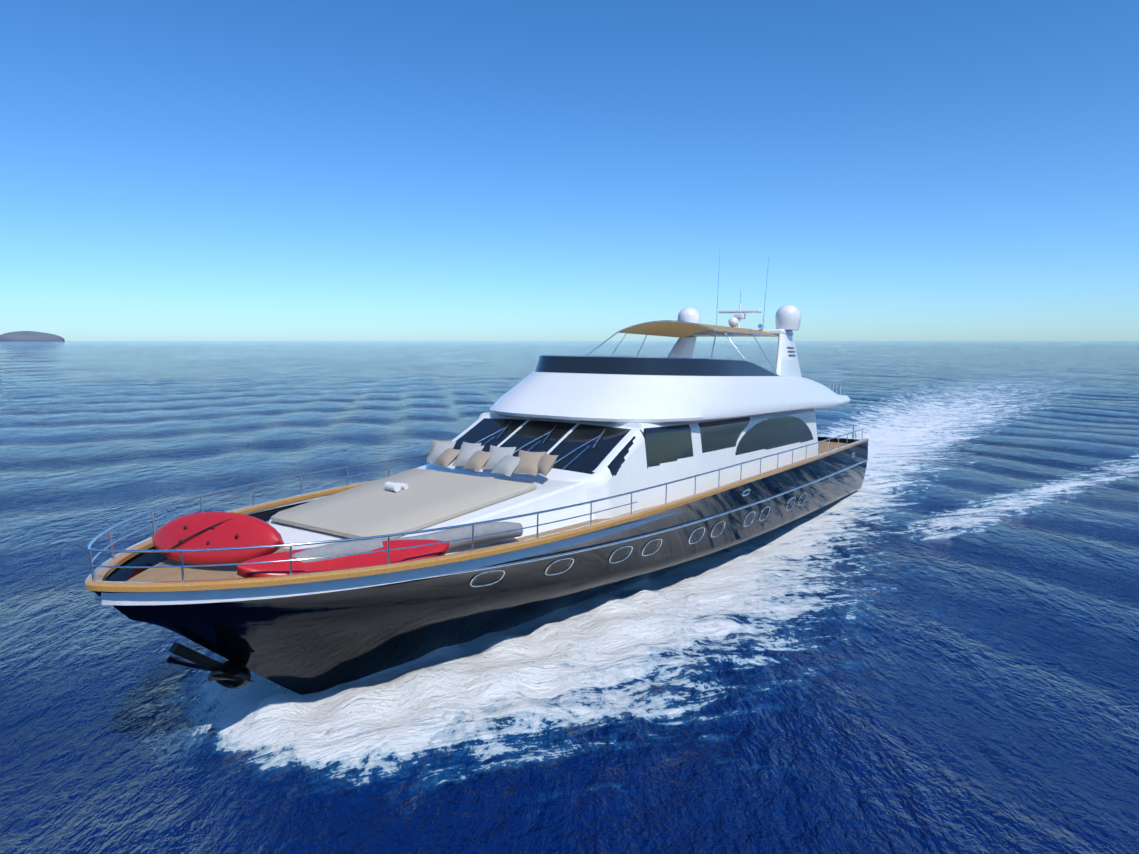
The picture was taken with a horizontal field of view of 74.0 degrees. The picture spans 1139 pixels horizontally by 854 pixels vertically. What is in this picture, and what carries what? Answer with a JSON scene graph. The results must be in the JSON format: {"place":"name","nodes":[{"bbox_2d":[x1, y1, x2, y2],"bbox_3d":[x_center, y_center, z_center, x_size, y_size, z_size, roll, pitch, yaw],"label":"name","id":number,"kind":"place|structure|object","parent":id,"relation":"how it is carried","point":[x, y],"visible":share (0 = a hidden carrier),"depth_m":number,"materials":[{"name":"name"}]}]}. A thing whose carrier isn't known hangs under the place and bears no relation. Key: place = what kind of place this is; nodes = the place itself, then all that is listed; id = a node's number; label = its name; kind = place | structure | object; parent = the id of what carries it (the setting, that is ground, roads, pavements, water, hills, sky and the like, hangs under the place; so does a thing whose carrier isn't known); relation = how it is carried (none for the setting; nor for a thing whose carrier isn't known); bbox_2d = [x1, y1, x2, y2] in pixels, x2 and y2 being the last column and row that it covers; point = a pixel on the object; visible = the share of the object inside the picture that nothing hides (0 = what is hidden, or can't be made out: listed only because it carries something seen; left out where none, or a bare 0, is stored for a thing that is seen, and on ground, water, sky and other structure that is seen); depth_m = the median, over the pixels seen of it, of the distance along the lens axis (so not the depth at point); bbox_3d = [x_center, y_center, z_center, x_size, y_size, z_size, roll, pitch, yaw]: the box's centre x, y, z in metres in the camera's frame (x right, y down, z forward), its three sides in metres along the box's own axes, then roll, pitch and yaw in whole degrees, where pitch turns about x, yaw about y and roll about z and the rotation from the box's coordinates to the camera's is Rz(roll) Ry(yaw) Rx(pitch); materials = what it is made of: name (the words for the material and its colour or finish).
{"place":"outdoors","nodes":[
{"label":"outdoors","id":0,"kind":"place"},
{"bbox_2d":[0,331,64,340],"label":"island terrain","id":1,"kind":"structure","parent":0,"point":[25,336],"depth_m":4160.92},
{"bbox_2d":[0,341,1138,853],"bbox_3d":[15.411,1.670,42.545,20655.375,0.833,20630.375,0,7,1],"label":"sea","id":2,"kind":"structure","parent":0,"point":[924,639],"depth_m":16.01,"materials":[{"name":"liquid"}]},
{"bbox_2d":[93,441,867,694],"bbox_3d":[1.756,3.012,22.974,7.560,3.650,30.000,4,6,34],"label":"hull","id":3,"kind":"object","parent":2,"relation":"in","point":[309,644],"visible":0.44,"depth_m":14.23,"materials":[{"name":"black paint"}]},
{"bbox_2d":[166,641,253,688],"bbox_3d":[-5.728,3.774,12.032,1.236,1.018,1.219,4,6,34],"label":"anchor","id":4,"kind":"object","parent":3,"relation":"attached to","point":[232,674],"visible":0.94,"depth_m":12.07,"materials":[{"name":"black metal"}]},
{"bbox_2d":[94,492,684,604],"bbox_3d":[1.824,1.415,22.892,7.260,0.450,29.881,4,6,34],"label":"bulwark","id":5,"kind":"object","parent":3,"relation":"attached to","point":[205,596],"visible":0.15,"depth_m":11.33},
{"bbox_2d":[95,441,848,602],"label":"deck","id":6,"kind":"structure","parent":3,"relation":"on","point":[190,573],"depth_m":12.11,"materials":[{"name":"brown wood"}]},
{"bbox_2d":[152,512,283,564],"bbox_3d":[-5.782,1.802,12.248,2.502,0.813,0.594,2,7,17],"label":"cover","id":7,"kind":"object","parent":6,"relation":"on","point":[250,530],"visible":0.9,"depth_m":12.07,"materials":[{"name":"red fabric"}]},
{"bbox_2d":[158,518,232,561],"bbox_3d":[-5.952,1.822,12.220,1.498,0.781,0.184,0,7,-1],"label":"cover seam","id":8,"kind":"object","parent":7,"relation":"attached to","point":[162,556],"visible":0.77,"depth_m":12.13,"materials":[{"name":"fabric"}]},
{"bbox_2d":[178,525,237,544],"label":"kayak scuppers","id":9,"kind":"object","parent":7,"relation":"attached to","point":[207,542],"visible":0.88,"depth_m":12.12,"materials":[{"name":"black plastic"}]},
{"bbox_2d":[237,539,449,577],"bbox_3d":[-3.488,2.152,12.011,3.303,0.526,0.779,-4,8,-30],"label":"kayak","id":10,"kind":"object","parent":6,"relation":"on","point":[300,567],"visible":0.52,"depth_m":11.86,"materials":[{"name":"red plastic"}]},
{"bbox_2d":[292,522,522,562],"bbox_3d":[-2.638,2.004,13.001,4.312,0.531,0.411,-5,8,-39],"label":"grey cover","id":11,"kind":"object","parent":6,"relation":"on","point":[348,547],"visible":0.58,"depth_m":13.18,"materials":[{"name":"grey fabric"}]},
{"bbox_2d":[268,463,595,554],"bbox_3d":[-3.050,1.605,15.730,5.340,0.980,6.000,4,6,34],"label":"coachroof","id":12,"kind":"object","parent":6,"relation":"on","point":[546,494],"visible":0.23,"depth_m":15.27,"materials":[{"name":"white plastic"}]},
{"bbox_2d":[271,468,536,538],"bbox_3d":[-3.315,1.472,15.325,3.557,0.438,4.168,4,8,34],"label":"sunpad","id":13,"kind":"object","parent":12,"relation":"on","point":[426,498],"visible":0.96,"depth_m":14.77,"materials":[{"name":"fabric"}]},
{"bbox_2d":[384,482,407,491],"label":"towels","id":14,"kind":"object","parent":13,"relation":"on","point":[394,487],"visible":0.98,"depth_m":15.68,"materials":[{"name":"white fabric"}]},
{"bbox_2d":[427,439,557,475],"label":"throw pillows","id":15,"kind":"object","parent":12,"relation":"on","point":[535,463],"visible":0.81,"depth_m":16.69,"materials":[{"name":"beige fabric"}]},
{"bbox_2d":[427,440,519,475],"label":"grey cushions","id":16,"kind":"object","parent":15,"relation":"on","point":[503,460],"visible":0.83,"depth_m":17.25,"materials":[{"name":"grey fabric"}]},
{"bbox_2d":[429,409,817,518],"bbox_3d":[2.599,0.478,23.924,6.197,2.140,16.000,4,6,34],"label":"deckhouse","id":17,"kind":"object","parent":6,"relation":"on","point":[618,459],"visible":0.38,"depth_m":19.00,"materials":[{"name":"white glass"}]},
{"bbox_2d":[476,421,605,469],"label":"windshield wipers","id":18,"kind":"object","parent":17,"relation":"on","point":[545,439],"visible":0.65,"depth_m":18.40,"materials":[{"name":"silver metal"}]},
{"bbox_3d":[4.900,-0.904,27.159,6.420,0.320,19.320,4,6,34],"label":"roof slab","id":19,"kind":"object","parent":17,"relation":"on","visible":0},
{"bbox_2d":[490,372,849,423],"bbox_3d":[4.686,-1.295,26.798,6.560,1.170,18.987,4,6,34],"label":"flybridge","id":20,"kind":"object","parent":19,"relation":"on","point":[609,398],"visible":0.92,"depth_m":19.77,"materials":[{"name":"white plastic"}]},
{"bbox_2d":[534,356,778,375],"bbox_3d":[5.167,-1.721,27.459,5.720,1.309,17.228,4,6,34],"label":"flybridge windscreen","id":21,"kind":"object","parent":20,"relation":"on","point":[638,366],"visible":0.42,"depth_m":20.32,"materials":[{"name":"black glass"}]},
{"bbox_2d":[539,355,774,373],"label":"windscreen trim","id":22,"kind":"structure","parent":20,"relation":"on","point":[655,357],"depth_m":20.49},
{"bbox_2d":[801,372,841,394],"bbox_3d":[9.147,-1.945,33.299,5.509,0.967,3.336,4,6,34],"label":"flybridge railing","id":23,"kind":"object","parent":20,"relation":"on","point":[837,380],"visible":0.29,"depth_m":32.46,"materials":[{"name":"silver metal"}]},
{"bbox_2d":[667,329,800,376],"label":"radar arch","id":24,"kind":"structure","parent":19,"relation":"on","point":[786,363],"depth_m":28.04,"materials":[{"name":"white plastic"}]},
{"bbox_2d":[585,320,779,374],"bbox_3d":[4.153,-2.638,25.860,5.730,1.776,8.111,4,6,34],"label":"bimini frame","id":25,"kind":"object","parent":24,"relation":"attached to","point":[694,324],"visible":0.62,"depth_m":24.62,"materials":[{"name":"silver metal"}]},
{"bbox_2d":[618,321,778,337],"bbox_3d":[4.763,-3.410,26.670,4.000,0.430,6.000,4,6,34],"label":"bimini","id":26,"kind":"object","parent":25,"relation":"on","point":[672,329],"visible":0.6,"depth_m":26.24,"materials":[{"name":"beige fabric"}]},
{"bbox_2d":[677,304,800,330],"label":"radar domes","id":27,"kind":"structure","parent":24,"relation":"on","point":[788,317],"depth_m":28.60,"materials":[{"name":"white plastic"}]},
{"bbox_2d":[716,256,768,328],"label":"antennas","id":28,"kind":"object","parent":24,"relation":"on","point":[760,326],"visible":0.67,"depth_m":28.85,"materials":[{"name":"silver metal"}]},
{"bbox_2d":[787,346,795,355],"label":"mast vents","id":29,"kind":"object","parent":24,"relation":"attached to","point":[791,351],"visible":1,"depth_m":27.63,"materials":[{"name":"black metal"}]},
{"bbox_2d":[742,452,854,495],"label":"fairleads","id":30,"kind":"object","parent":6,"relation":"on","point":[749,490],"visible":0.29,"depth_m":20.87,"materials":[{"name":"silver metal"}]},
{"bbox_2d":[85,438,868,591],"bbox_3d":[1.784,1.267,22.816,7.630,0.295,30.036,4,6,34],"label":"cap rail","id":31,"kind":"object","parent":3,"relation":"on","point":[101,574],"visible":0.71,"depth_m":12.06,"materials":[{"name":"brown wood"}]},
{"bbox_2d":[87,428,864,582],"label":"rails","id":32,"kind":"object","parent":31,"relation":"on","point":[111,551],"visible":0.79,"depth_m":12.44,"materials":[{"name":"silver metal"}]},
{"bbox_2d":[470,492,806,586],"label":"porthole frames","id":33,"kind":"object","parent":3,"relation":"attached to","point":[472,579],"visible":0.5,"depth_m":17.53,"materials":[{"name":"silver metal"}]},
{"bbox_2d":[471,493,805,583],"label":"portholes","id":34,"kind":"object","parent":3,"relation":"attached to","point":[611,559],"visible":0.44,"depth_m":19.29,"materials":[{"name":"black glass"}]},
{"bbox_2d":[417,459,868,579],"bbox_3d":[4.356,2.033,21.508,1.847,1.573,29.319,5,9,40],"label":"rub rail","id":35,"kind":"object","parent":3,"relation":"on","point":[606,544],"visible":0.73,"depth_m":16.63,"materials":[{"name":"silver metal"}]},
{"bbox_2d":[817,437,857,443],"bbox_3d":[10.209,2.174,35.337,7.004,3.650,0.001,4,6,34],"label":"seating","id":36,"kind":"object","parent":3,"relation":"attached to","point":[842,440],"visible":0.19,"depth_m":33.98,"materials":[{"name":"black"}]},
{"bbox_2d":[0,0,1138,340],"label":"sky","id":37,"kind":"structure","parent":0,"point":[171,170],"materials":[{"name":"blue"}]}
]}

